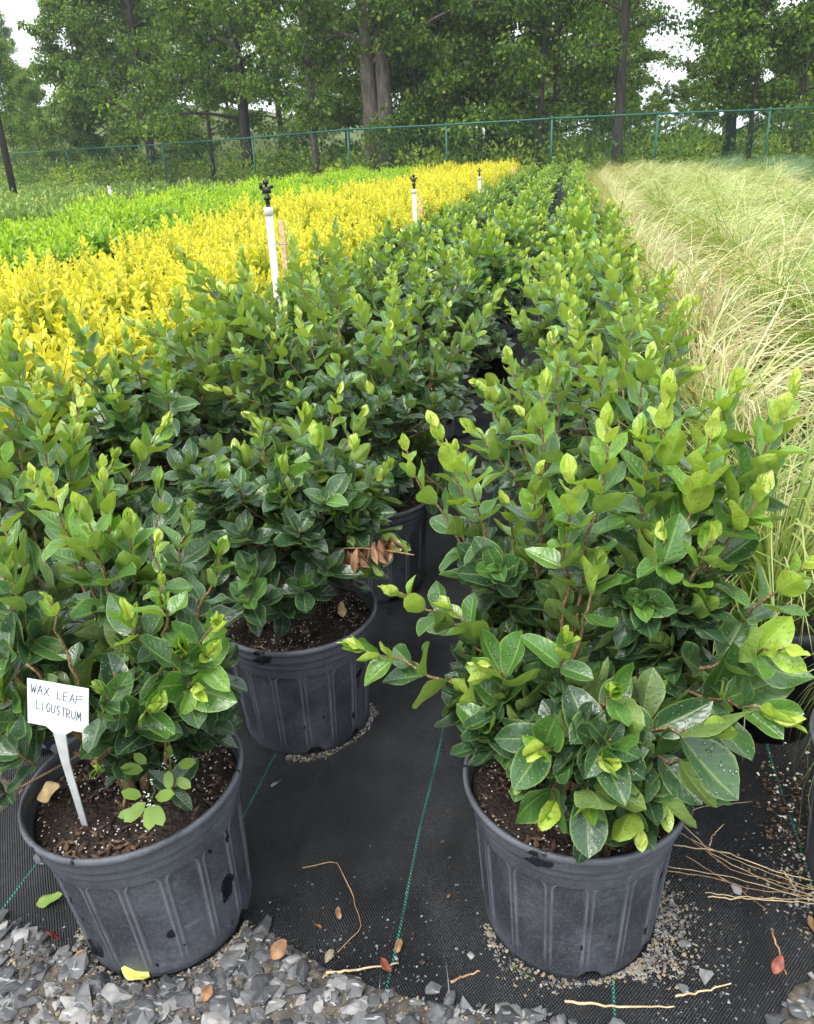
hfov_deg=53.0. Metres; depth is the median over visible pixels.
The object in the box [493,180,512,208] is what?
potted shrub
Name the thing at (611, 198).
potted grass
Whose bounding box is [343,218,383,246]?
potted bush
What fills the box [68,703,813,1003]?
silt grit
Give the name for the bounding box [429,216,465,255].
potted shrub
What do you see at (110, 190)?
sprinkler
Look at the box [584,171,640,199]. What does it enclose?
potted grass
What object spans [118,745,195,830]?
spurge weed
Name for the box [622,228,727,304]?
potted grass
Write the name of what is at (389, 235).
potted shrub
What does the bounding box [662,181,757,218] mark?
potted grass
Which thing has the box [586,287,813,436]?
potted grass
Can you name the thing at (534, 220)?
potted shrub
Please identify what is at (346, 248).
potted bush
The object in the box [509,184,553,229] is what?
potted shrub
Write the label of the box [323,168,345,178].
potted bush
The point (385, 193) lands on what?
potted bush
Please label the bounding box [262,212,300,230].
potted bush
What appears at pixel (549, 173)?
potted shrub
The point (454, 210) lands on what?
potted shrub
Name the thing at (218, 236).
potted bush
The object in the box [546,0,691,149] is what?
broadleaf tree
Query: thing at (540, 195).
potted shrub
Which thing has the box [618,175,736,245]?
potted grass
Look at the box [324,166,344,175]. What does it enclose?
potted bush
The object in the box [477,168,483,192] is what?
sprinkler
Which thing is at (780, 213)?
potted grass
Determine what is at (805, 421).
potted grass
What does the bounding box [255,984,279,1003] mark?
stone
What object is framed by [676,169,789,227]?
potted grass
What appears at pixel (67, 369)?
potted bush
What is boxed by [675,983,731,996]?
straw piece
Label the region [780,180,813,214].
potted grass
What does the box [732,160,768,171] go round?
potted grass
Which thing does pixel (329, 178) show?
potted bush
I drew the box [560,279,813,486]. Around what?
potted grass
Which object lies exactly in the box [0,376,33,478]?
potted shrub
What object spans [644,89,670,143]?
broadleaf tree
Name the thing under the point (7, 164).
utility pole
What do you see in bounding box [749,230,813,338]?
potted grass
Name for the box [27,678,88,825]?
plant tag
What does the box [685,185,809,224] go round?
potted grass
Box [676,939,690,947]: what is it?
stone
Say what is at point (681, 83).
broadleaf tree
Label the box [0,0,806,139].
sky
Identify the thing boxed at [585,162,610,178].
potted grass
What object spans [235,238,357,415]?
potted shrub
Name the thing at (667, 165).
potted grass
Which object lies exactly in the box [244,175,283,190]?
potted bush
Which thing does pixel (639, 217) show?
potted grass
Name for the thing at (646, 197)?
potted grass
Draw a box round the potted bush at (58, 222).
[35,213,68,228]
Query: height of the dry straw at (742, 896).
0.006 m
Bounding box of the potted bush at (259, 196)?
[246,189,281,211]
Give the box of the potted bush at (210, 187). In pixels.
[197,180,228,197]
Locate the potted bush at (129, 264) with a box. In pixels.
[93,235,170,322]
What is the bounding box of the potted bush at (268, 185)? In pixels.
[251,184,282,192]
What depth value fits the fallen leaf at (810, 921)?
1.24 m
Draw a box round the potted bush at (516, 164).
[501,157,521,171]
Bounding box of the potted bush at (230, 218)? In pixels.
[215,191,265,227]
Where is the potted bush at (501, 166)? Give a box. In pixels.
[490,159,509,176]
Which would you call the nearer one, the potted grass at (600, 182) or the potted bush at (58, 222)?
the potted bush at (58, 222)
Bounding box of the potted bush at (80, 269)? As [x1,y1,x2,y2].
[59,240,123,286]
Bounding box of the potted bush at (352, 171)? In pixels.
[335,166,360,175]
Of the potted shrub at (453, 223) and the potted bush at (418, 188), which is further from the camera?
the potted bush at (418, 188)
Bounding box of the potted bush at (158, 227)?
[137,214,189,247]
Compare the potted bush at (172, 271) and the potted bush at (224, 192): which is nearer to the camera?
the potted bush at (172, 271)
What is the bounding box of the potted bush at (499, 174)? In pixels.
[480,160,505,180]
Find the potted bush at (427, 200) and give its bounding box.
[384,179,440,231]
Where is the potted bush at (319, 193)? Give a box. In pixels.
[301,187,334,207]
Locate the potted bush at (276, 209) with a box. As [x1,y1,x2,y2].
[260,193,295,222]
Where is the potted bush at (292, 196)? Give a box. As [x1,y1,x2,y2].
[270,187,315,213]
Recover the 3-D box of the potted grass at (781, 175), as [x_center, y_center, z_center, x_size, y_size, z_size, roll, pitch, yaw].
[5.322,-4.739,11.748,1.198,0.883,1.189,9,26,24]
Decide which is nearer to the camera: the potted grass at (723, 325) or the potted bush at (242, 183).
the potted grass at (723, 325)
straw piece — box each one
[302,861,361,951]
[326,962,398,973]
[450,970,479,982]
[565,1000,673,1007]
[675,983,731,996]
[771,931,786,974]
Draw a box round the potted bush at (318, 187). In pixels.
[300,181,326,194]
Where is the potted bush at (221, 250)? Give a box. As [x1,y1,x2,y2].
[208,234,263,263]
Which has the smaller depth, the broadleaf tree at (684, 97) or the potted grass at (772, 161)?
the potted grass at (772, 161)
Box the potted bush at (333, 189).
[310,179,340,195]
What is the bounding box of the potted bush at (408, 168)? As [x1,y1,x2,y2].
[389,165,414,177]
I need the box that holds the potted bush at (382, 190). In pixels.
[358,178,387,195]
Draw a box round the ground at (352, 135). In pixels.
[0,102,811,211]
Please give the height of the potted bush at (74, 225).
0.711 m
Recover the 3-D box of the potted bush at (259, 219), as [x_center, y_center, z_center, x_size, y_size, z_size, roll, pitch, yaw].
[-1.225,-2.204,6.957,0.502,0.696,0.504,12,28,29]
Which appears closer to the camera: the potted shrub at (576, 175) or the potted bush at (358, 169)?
the potted shrub at (576, 175)
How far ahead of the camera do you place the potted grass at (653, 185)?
10.82 m
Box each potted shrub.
[0,318,174,754]
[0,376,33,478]
[0,454,251,977]
[24,285,261,594]
[121,216,503,603]
[143,245,330,457]
[148,381,413,754]
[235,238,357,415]
[303,228,404,344]
[328,268,486,482]
[335,365,813,977]
[342,233,418,321]
[352,212,443,347]
[369,229,514,441]
[382,221,437,328]
[400,212,452,278]
[417,218,544,395]
[424,200,463,268]
[428,221,527,323]
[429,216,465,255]
[437,198,485,229]
[449,210,479,237]
[450,196,486,234]
[459,266,717,713]
[464,191,499,220]
[466,202,546,327]
[466,226,525,324]
[467,181,509,207]
[467,201,491,234]
[468,190,498,217]
[468,279,716,534]
[474,184,508,203]
[480,208,544,267]
[481,201,539,237]
[493,178,518,205]
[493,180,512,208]
[497,174,522,203]
[502,253,691,438]
[503,170,530,189]
[503,203,541,229]
[506,208,544,281]
[507,189,548,227]
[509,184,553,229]
[509,190,547,257]
[511,234,677,371]
[512,171,530,189]
[512,175,524,195]
[513,186,548,219]
[514,203,538,229]
[519,162,536,177]
[520,166,535,176]
[523,176,555,211]
[525,177,551,208]
[525,179,552,193]
[526,185,553,216]
[527,172,556,215]
[528,161,540,172]
[528,169,555,183]
[529,194,645,307]
[531,204,621,284]
[532,208,677,354]
[537,168,561,204]
[538,231,639,321]
[539,186,630,238]
[539,189,635,245]
[540,168,559,195]
[544,161,562,192]
[544,163,562,185]
[544,174,557,208]
[545,166,564,198]
[560,170,587,201]
[562,174,592,197]
[563,171,584,192]
[563,171,587,194]
[563,178,594,195]
[563,184,594,199]
[566,160,587,176]
[567,166,589,175]
[567,180,599,196]
[568,163,586,176]
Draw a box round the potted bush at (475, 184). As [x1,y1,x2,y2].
[464,176,481,203]
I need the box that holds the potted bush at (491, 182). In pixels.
[484,171,497,186]
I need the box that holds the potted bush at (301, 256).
[254,232,325,293]
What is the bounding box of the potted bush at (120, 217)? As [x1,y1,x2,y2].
[73,194,143,259]
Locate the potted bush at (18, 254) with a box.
[0,235,52,279]
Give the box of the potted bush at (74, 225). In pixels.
[46,213,112,269]
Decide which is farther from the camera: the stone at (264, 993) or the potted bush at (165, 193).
the potted bush at (165, 193)
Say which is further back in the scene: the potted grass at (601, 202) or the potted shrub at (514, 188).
the potted shrub at (514, 188)
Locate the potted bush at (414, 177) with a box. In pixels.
[394,170,423,183]
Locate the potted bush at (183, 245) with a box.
[147,216,222,280]
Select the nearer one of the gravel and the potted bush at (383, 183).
the gravel
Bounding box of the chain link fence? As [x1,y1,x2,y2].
[0,106,813,185]
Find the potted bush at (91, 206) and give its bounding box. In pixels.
[71,197,119,223]
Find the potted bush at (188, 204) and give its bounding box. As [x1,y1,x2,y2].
[174,200,205,218]
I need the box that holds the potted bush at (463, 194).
[449,186,469,209]
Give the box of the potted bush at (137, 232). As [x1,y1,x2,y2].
[90,216,155,251]
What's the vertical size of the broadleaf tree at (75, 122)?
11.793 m
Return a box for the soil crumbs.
[38,589,813,999]
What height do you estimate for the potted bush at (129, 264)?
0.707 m
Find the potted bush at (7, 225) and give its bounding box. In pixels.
[0,219,31,251]
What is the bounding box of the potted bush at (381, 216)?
[356,194,417,246]
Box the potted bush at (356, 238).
[334,214,383,277]
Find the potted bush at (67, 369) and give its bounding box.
[0,306,112,548]
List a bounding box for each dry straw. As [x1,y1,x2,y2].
[667,870,813,896]
[668,866,813,900]
[674,845,812,880]
[680,832,812,888]
[684,825,811,895]
[685,855,766,909]
[688,837,813,889]
[705,892,784,899]
[707,896,813,903]
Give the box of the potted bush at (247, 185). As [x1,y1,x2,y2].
[231,181,257,191]
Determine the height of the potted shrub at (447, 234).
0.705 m
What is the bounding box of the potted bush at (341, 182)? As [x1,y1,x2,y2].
[328,174,358,190]
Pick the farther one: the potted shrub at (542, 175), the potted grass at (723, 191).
the potted shrub at (542, 175)
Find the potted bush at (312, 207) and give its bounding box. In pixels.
[280,185,337,228]
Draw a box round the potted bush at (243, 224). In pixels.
[202,206,265,244]
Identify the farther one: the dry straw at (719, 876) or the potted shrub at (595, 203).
the potted shrub at (595, 203)
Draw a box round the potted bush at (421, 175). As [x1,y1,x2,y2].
[413,167,435,180]
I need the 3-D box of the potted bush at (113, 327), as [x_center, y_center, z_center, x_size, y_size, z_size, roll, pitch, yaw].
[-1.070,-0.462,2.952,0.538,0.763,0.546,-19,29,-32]
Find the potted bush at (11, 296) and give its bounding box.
[0,279,30,332]
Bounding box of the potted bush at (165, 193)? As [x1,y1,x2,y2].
[149,188,182,199]
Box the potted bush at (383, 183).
[371,175,390,192]
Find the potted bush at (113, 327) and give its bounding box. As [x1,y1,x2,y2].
[30,279,175,483]
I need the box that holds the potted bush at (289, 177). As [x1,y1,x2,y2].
[277,172,302,181]
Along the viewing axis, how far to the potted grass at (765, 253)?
4.62 m
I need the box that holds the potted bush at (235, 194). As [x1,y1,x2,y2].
[216,188,256,203]
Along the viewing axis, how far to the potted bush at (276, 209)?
8.61 m
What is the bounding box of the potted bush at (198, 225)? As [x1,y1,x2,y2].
[165,206,228,239]
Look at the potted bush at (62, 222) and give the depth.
8.48 m
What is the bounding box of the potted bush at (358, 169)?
[346,164,365,173]
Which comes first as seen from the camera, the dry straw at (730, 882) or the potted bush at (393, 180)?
the dry straw at (730, 882)
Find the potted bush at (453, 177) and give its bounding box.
[441,170,477,207]
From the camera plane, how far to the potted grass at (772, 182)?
10.14 m
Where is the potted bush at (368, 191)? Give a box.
[345,180,382,197]
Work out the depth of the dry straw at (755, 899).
1.29 m
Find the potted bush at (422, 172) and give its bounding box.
[413,164,430,175]
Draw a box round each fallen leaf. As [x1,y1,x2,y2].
[36,892,62,907]
[46,931,61,939]
[121,966,149,979]
[201,983,212,1001]
[270,939,286,959]
[335,907,341,919]
[381,957,391,971]
[395,939,402,952]
[771,955,784,973]
[807,915,813,931]
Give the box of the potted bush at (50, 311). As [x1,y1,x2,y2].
[0,247,121,435]
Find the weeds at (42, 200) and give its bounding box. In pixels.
[0,175,290,229]
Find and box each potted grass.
[514,371,813,614]
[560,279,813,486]
[571,324,813,743]
[575,183,658,219]
[582,174,660,207]
[582,179,655,225]
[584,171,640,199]
[584,182,639,201]
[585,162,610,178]
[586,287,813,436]
[589,171,638,197]
[590,168,639,191]
[591,159,633,174]
[593,189,675,220]
[595,202,738,281]
[599,160,641,175]
[601,161,639,179]
[602,204,687,246]
[605,201,667,234]
[605,204,665,231]
[606,156,641,178]
[609,162,648,184]
[610,165,678,198]
[611,169,669,193]
[612,183,673,204]
[613,170,663,181]
[613,180,666,192]
[616,173,717,219]
[618,154,663,168]
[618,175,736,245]
[618,217,807,344]
[618,254,813,408]
[620,169,666,186]
[620,246,764,315]
[621,173,710,215]
[621,222,687,260]
[622,203,724,224]
[622,204,678,253]
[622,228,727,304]
[623,157,682,176]
[623,226,701,269]
[628,194,695,222]
[629,159,666,171]
[631,161,680,179]
[633,159,666,175]
[633,190,767,271]
[639,197,813,287]
[639,201,733,248]
[641,160,701,195]
[642,162,695,180]
[643,179,802,275]
[645,182,699,199]
[650,152,680,170]
[652,167,693,183]
[659,164,761,204]
[659,173,725,200]
[660,159,721,181]
[662,156,703,176]
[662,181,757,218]
[663,161,723,184]
[666,188,813,285]
[669,205,813,390]
[671,214,813,330]
[673,170,782,216]
[674,155,726,172]
[676,156,706,171]
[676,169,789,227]
[679,161,740,193]
[679,224,813,332]
[680,158,766,192]
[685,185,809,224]
[692,159,734,174]
[694,275,813,425]
[695,153,725,167]
[700,207,813,256]
[701,187,813,231]
[703,258,813,469]
[705,163,766,182]
[706,172,773,197]
[708,154,742,171]
[711,169,813,221]
[711,199,810,239]
[716,167,790,198]
[717,182,803,211]
[721,154,747,168]
[721,160,783,187]
[724,191,813,268]
[729,173,813,217]
[730,175,804,194]
[731,214,813,315]
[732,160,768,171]
[738,167,793,186]
[742,152,796,180]
[742,155,809,186]
[743,152,774,168]
[743,329,813,495]
[748,307,813,538]
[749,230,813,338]
[751,199,813,235]
[754,154,788,166]
[758,178,808,195]
[759,169,812,189]
[761,183,813,239]
[762,240,813,328]
[763,172,812,191]
[769,161,812,179]
[769,226,813,337]
[770,153,797,163]
[770,174,813,197]
[771,175,813,203]
[777,171,813,201]
[778,167,810,183]
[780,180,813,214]
[782,152,811,163]
[783,153,812,165]
[784,158,811,172]
[787,639,813,882]
[794,168,813,187]
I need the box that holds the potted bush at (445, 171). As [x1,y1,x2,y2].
[438,165,451,175]
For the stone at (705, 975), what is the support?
on the ground cloth
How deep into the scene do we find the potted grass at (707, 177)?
11.21 m
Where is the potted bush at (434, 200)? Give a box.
[399,187,442,219]
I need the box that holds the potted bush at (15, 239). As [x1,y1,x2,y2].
[0,223,45,258]
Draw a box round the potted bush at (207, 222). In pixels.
[188,208,238,234]
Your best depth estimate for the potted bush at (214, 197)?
10.05 m
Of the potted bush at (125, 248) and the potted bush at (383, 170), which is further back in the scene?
the potted bush at (383, 170)
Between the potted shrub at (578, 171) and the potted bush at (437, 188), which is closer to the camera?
the potted bush at (437, 188)
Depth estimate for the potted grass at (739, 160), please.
17.11 m
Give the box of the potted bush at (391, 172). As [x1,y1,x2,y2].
[381,165,409,178]
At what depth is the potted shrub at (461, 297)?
3.22 m
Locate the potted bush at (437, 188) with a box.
[411,175,458,220]
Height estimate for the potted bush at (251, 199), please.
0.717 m
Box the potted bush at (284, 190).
[260,188,297,204]
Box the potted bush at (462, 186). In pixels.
[438,172,476,212]
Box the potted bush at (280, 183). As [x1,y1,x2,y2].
[268,176,294,188]
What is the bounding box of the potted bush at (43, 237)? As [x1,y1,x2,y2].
[19,225,79,257]
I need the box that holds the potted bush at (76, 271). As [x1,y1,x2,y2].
[69,258,131,298]
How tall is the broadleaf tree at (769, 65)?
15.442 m
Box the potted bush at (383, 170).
[375,166,394,174]
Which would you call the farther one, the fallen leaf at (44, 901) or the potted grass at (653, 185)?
the potted grass at (653, 185)
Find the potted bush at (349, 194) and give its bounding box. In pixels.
[331,179,367,204]
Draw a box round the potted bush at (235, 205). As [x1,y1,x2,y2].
[214,198,249,214]
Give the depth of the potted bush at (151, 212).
8.52 m
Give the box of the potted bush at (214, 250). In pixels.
[161,239,230,280]
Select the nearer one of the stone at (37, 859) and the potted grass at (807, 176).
the stone at (37, 859)
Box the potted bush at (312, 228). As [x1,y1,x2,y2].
[301,218,324,242]
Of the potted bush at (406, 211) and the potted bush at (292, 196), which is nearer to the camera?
the potted bush at (406, 211)
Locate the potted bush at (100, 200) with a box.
[73,189,129,210]
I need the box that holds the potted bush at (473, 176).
[459,167,488,199]
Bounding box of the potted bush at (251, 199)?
[226,194,263,213]
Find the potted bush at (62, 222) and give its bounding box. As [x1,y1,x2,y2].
[47,215,84,257]
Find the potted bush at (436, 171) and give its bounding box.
[424,167,444,176]
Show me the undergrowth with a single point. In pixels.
(684, 143)
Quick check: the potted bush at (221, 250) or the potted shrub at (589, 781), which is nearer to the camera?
the potted shrub at (589, 781)
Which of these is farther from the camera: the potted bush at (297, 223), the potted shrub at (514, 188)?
the potted shrub at (514, 188)
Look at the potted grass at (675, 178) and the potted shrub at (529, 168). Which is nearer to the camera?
the potted grass at (675, 178)
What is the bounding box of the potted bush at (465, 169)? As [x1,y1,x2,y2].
[455,164,477,173]
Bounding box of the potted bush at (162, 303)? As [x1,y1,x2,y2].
[139,276,214,436]
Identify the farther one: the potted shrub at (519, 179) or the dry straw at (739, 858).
the potted shrub at (519, 179)
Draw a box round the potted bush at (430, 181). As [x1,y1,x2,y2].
[419,173,440,189]
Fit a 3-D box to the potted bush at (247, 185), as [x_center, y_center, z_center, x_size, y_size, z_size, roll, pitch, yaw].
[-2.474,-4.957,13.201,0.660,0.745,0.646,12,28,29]
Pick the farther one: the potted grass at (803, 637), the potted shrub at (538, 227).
the potted shrub at (538, 227)
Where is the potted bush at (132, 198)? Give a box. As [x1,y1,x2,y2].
[113,191,147,207]
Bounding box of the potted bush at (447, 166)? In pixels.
[434,159,454,170]
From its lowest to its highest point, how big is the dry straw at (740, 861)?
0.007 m
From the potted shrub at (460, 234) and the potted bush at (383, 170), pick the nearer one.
the potted shrub at (460, 234)
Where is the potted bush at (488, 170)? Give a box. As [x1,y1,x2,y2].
[470,163,498,183]
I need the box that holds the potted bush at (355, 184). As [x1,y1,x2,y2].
[340,179,374,191]
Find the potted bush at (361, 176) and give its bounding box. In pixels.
[338,170,375,187]
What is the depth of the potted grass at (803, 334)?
2.85 m
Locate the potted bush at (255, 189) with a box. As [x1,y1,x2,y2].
[232,177,277,201]
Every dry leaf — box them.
[37,781,59,802]
[338,601,346,616]
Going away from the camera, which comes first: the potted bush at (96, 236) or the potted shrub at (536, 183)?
the potted bush at (96, 236)
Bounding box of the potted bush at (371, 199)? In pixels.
[343,183,394,219]
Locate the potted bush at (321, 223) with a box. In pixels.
[315,211,354,239]
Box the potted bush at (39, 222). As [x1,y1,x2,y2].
[10,216,64,240]
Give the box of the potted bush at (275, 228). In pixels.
[239,211,309,304]
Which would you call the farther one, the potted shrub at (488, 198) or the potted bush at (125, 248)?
the potted shrub at (488, 198)
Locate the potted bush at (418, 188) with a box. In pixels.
[386,179,428,197]
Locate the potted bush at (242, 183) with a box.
[236,174,261,187]
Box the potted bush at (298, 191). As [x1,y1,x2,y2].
[271,178,313,200]
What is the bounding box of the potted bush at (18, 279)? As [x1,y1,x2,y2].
[0,259,71,347]
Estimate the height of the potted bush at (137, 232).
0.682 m
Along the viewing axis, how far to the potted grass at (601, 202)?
9.11 m
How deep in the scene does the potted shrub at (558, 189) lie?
15.53 m
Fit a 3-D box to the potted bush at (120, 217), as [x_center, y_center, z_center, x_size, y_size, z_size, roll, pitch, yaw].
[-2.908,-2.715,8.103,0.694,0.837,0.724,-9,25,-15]
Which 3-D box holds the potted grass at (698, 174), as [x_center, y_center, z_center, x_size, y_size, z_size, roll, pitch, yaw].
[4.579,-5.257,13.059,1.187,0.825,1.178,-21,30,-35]
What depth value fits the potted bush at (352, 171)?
18.75 m
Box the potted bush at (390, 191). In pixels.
[372,178,405,204]
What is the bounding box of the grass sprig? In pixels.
[511,965,535,981]
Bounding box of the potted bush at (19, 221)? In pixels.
[0,211,52,234]
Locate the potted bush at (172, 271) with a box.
[127,255,198,366]
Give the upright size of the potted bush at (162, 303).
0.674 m
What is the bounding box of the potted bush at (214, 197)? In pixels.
[187,191,231,214]
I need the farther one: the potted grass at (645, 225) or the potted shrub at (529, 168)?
the potted shrub at (529, 168)
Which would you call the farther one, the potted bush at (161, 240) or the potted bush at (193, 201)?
the potted bush at (193, 201)
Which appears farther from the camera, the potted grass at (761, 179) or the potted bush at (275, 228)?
the potted grass at (761, 179)
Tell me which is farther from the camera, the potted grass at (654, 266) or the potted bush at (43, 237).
the potted bush at (43, 237)
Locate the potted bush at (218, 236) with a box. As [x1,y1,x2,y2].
[186,221,240,262]
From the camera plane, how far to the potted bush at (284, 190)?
10.80 m
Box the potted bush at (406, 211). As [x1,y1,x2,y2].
[369,196,418,246]
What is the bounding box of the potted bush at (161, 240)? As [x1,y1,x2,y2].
[138,217,204,255]
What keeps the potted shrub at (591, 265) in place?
on the ground cloth
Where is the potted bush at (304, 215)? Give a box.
[273,202,319,232]
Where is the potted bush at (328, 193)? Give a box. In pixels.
[322,187,336,198]
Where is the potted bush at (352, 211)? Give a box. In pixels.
[315,191,373,229]
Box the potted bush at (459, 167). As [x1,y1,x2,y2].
[450,162,470,171]
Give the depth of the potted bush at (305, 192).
9.57 m
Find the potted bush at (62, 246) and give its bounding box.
[23,226,98,272]
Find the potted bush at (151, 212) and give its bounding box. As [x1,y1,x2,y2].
[114,198,173,257]
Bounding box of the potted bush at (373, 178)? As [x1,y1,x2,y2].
[353,169,384,187]
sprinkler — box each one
[107,182,112,197]
[259,179,288,310]
[410,174,422,222]
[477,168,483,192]
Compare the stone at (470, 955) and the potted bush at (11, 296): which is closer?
the stone at (470, 955)
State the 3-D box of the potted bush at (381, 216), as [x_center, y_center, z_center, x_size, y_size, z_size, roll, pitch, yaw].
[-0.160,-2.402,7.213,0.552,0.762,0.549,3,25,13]
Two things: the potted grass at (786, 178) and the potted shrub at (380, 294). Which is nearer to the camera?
the potted shrub at (380, 294)
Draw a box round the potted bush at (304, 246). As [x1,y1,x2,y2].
[276,216,356,272]
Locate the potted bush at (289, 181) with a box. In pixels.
[273,177,300,187]
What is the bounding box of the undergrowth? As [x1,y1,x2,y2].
[0,113,813,188]
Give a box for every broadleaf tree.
[0,10,26,98]
[0,35,51,184]
[1,64,55,157]
[8,73,67,179]
[12,0,146,185]
[28,0,224,179]
[40,0,228,181]
[80,0,348,179]
[106,0,169,122]
[112,0,271,182]
[147,0,193,101]
[175,0,257,133]
[218,0,336,161]
[218,0,415,175]
[230,0,518,171]
[249,3,303,116]
[275,17,346,138]
[295,13,348,125]
[298,0,393,154]
[303,0,468,163]
[317,0,526,161]
[336,0,492,168]
[350,0,633,159]
[394,6,571,162]
[426,36,512,153]
[445,0,628,167]
[463,0,682,157]
[511,29,582,147]
[535,53,585,145]
[536,0,689,170]
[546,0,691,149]
[560,0,675,147]
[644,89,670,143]
[654,0,798,147]
[661,78,700,143]
[670,0,813,161]
[674,0,813,160]
[681,99,704,128]
[686,0,813,160]
[694,0,813,113]
[738,2,813,132]
[741,0,813,141]
[762,71,813,144]
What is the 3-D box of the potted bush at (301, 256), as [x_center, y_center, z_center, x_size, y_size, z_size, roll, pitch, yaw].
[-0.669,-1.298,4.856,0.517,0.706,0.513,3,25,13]
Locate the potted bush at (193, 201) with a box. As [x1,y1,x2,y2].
[174,194,232,224]
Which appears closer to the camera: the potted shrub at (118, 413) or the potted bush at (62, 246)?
the potted shrub at (118, 413)
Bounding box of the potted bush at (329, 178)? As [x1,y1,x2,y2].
[316,170,344,186]
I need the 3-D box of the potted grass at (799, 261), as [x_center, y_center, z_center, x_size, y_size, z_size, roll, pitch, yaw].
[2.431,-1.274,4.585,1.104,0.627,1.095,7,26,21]
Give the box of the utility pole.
[0,115,16,194]
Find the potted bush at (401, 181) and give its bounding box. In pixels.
[386,175,418,190]
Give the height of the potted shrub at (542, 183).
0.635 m
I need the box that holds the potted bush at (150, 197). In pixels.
[119,188,173,230]
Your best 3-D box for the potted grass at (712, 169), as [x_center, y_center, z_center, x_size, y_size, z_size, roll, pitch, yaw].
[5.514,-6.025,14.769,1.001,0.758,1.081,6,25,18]
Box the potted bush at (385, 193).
[381,183,395,195]
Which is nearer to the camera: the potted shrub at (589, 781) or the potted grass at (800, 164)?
the potted shrub at (589, 781)
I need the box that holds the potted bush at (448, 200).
[419,187,457,225]
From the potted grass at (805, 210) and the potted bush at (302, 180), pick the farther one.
the potted bush at (302, 180)
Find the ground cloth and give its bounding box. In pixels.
[0,186,813,1023]
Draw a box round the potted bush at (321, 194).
[299,185,350,212]
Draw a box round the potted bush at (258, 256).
[206,219,314,312]
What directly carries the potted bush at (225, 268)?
on the ground cloth
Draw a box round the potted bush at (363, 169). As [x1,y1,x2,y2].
[355,165,373,173]
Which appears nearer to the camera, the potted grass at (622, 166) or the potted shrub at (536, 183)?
the potted shrub at (536, 183)
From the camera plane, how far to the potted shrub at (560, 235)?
4.77 m
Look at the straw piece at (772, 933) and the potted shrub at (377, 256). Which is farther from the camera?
the potted shrub at (377, 256)
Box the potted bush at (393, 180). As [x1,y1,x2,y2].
[386,176,399,185]
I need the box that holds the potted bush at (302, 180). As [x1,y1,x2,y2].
[287,171,316,185]
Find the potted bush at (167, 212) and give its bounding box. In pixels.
[132,191,191,225]
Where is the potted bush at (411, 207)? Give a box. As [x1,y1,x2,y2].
[400,200,428,226]
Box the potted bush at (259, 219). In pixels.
[241,210,275,231]
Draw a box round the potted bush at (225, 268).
[155,242,273,403]
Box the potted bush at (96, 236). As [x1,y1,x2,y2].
[49,215,131,272]
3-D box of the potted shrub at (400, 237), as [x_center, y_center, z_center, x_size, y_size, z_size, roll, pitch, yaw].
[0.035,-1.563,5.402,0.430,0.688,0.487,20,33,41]
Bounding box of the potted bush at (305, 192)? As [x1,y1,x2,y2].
[285,184,319,227]
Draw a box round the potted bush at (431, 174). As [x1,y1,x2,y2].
[416,171,444,186]
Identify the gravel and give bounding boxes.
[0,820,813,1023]
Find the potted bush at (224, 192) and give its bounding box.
[204,184,239,203]
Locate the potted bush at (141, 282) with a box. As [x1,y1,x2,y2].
[56,235,174,394]
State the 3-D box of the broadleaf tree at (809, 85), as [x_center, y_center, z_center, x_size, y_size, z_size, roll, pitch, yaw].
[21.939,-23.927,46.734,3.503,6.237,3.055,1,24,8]
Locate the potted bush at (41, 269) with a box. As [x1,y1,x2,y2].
[22,248,89,352]
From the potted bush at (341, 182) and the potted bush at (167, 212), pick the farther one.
the potted bush at (341, 182)
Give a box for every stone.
[33,854,44,863]
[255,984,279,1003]
[300,990,321,1014]
[325,949,333,962]
[425,981,440,994]
[467,951,474,959]
[541,1008,546,1017]
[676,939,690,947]
[677,983,688,993]
[699,968,713,984]
[726,879,741,894]
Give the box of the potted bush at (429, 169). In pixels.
[423,162,444,172]
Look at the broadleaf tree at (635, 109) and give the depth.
28.43 m
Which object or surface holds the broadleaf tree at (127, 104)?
on the ground at (352, 135)
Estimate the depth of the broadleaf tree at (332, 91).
70.19 m
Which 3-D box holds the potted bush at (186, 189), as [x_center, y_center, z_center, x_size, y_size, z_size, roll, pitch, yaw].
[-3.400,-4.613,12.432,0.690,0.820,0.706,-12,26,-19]
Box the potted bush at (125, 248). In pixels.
[99,227,165,301]
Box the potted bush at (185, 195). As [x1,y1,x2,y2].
[164,184,212,208]
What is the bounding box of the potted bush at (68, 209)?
[48,194,94,225]
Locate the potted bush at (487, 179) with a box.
[461,164,494,185]
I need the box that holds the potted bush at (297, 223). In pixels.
[264,209,327,250]
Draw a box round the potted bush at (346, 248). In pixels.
[323,237,364,263]
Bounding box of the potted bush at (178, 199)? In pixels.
[144,192,190,210]
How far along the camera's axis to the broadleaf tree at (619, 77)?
24.04 m
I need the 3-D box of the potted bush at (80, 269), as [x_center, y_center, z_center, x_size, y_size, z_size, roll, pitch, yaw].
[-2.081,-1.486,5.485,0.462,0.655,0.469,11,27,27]
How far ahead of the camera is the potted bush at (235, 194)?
11.13 m
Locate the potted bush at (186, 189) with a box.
[160,180,202,200]
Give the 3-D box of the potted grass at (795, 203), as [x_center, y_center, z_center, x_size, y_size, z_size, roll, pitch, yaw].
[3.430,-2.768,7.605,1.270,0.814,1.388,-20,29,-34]
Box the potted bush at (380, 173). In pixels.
[366,169,381,176]
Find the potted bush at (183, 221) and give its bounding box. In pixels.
[165,213,200,236]
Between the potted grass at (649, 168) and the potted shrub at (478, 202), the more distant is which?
the potted grass at (649, 168)
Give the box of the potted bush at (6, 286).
[0,255,37,343]
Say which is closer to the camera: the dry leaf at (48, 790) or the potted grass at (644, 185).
the dry leaf at (48, 790)
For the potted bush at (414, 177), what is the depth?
13.46 m

